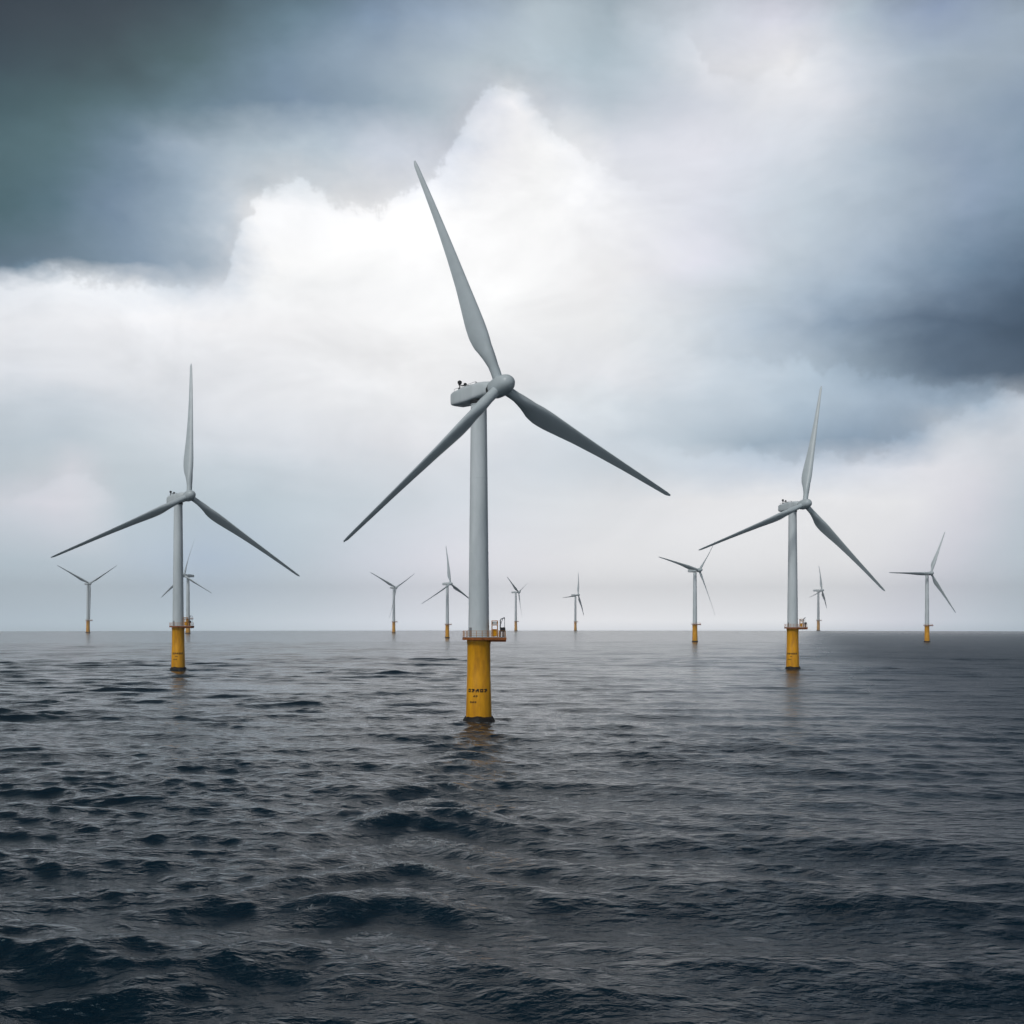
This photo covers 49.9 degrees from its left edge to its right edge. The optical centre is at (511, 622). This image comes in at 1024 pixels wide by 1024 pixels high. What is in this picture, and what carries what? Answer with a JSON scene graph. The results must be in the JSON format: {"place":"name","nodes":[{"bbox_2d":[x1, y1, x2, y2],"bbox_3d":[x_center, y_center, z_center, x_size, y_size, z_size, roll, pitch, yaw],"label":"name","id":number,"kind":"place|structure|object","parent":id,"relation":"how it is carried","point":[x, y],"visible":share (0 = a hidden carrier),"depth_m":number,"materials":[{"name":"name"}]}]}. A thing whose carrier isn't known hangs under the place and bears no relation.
{"place":"outdoors","nodes":[
{"label":"outdoors","id":0,"kind":"place"},
{"bbox_2d":[0,631,1023,1023],"bbox_3d":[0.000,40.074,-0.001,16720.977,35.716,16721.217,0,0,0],"label":"sea","id":1,"kind":"structure","parent":0,"point":[374,827],"depth_m":128.22,"materials":[{"name":"grey liquid"}]},
{"bbox_2d":[57,565,115,632],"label":"wind turbine","id":2,"kind":"object","parent":1,"relation":"in","point":[87,619],"visible":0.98,"depth_m":3442.24,"materials":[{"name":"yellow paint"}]},
{"bbox_2d":[51,364,298,669],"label":"wind turbine","id":3,"kind":"object","parent":1,"relation":"in","point":[176,501],"visible":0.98,"depth_m":562.81,"materials":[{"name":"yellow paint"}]},
{"bbox_2d":[162,545,210,633],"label":"wind turbine","id":4,"kind":"object","parent":1,"relation":"in","point":[188,576],"visible":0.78,"depth_m":2955.93,"materials":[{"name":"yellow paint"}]},
{"bbox_2d":[370,572,413,632],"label":"wind turbine","id":5,"kind":"object","parent":1,"relation":"in","point":[394,588],"visible":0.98,"depth_m":3176.25,"materials":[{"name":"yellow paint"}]},
{"bbox_2d":[423,548,468,637],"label":"wind turbine","id":6,"kind":"object","parent":1,"relation":"in","point":[447,584],"visible":0.92,"depth_m":1884.25,"materials":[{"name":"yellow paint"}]},
{"bbox_2d":[343,161,669,722],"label":"wind turbine","id":7,"kind":"object","parent":1,"relation":"in","point":[479,398],"visible":0.96,"depth_m":264.67,"materials":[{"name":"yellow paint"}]},
{"bbox_2d":[507,577,523,630],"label":"wind turbine","id":8,"kind":"object","parent":1,"relation":"in","point":[516,621],"visible":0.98,"depth_m":4995.02,"materials":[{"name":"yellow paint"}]},
{"bbox_2d":[563,574,583,630],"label":"wind turbine","id":9,"kind":"object","parent":1,"relation":"in","point":[575,617],"visible":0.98,"depth_m":4996.94,"materials":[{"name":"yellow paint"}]},
{"bbox_2d":[659,546,714,641],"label":"wind turbine","id":10,"kind":"object","parent":1,"relation":"in","point":[694,570],"visible":0.96,"depth_m":1445.85,"materials":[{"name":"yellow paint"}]},
{"bbox_2d":[698,386,884,668],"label":"wind turbine","id":11,"kind":"object","parent":1,"relation":"in","point":[789,510],"visible":0.98,"depth_m":568.83,"materials":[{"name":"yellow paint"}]},
{"bbox_2d":[811,568,826,630],"bbox_3d":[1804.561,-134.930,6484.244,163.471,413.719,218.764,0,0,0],"label":"wind turbine","id":12,"kind":"object","parent":1,"relation":"in","point":[818,620],"visible":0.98,"depth_m":6495.23,"materials":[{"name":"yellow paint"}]},
{"bbox_2d":[889,532,955,641],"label":"wind turbine","id":13,"kind":"object","parent":1,"relation":"in","point":[926,624],"visible":0.98,"depth_m":1445.86,"materials":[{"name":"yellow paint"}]},
{"bbox_2d":[0,0,1023,630],"label":"sky","id":14,"kind":"structure","parent":0,"point":[672,225],"materials":[{"name":"grey"}]}
]}

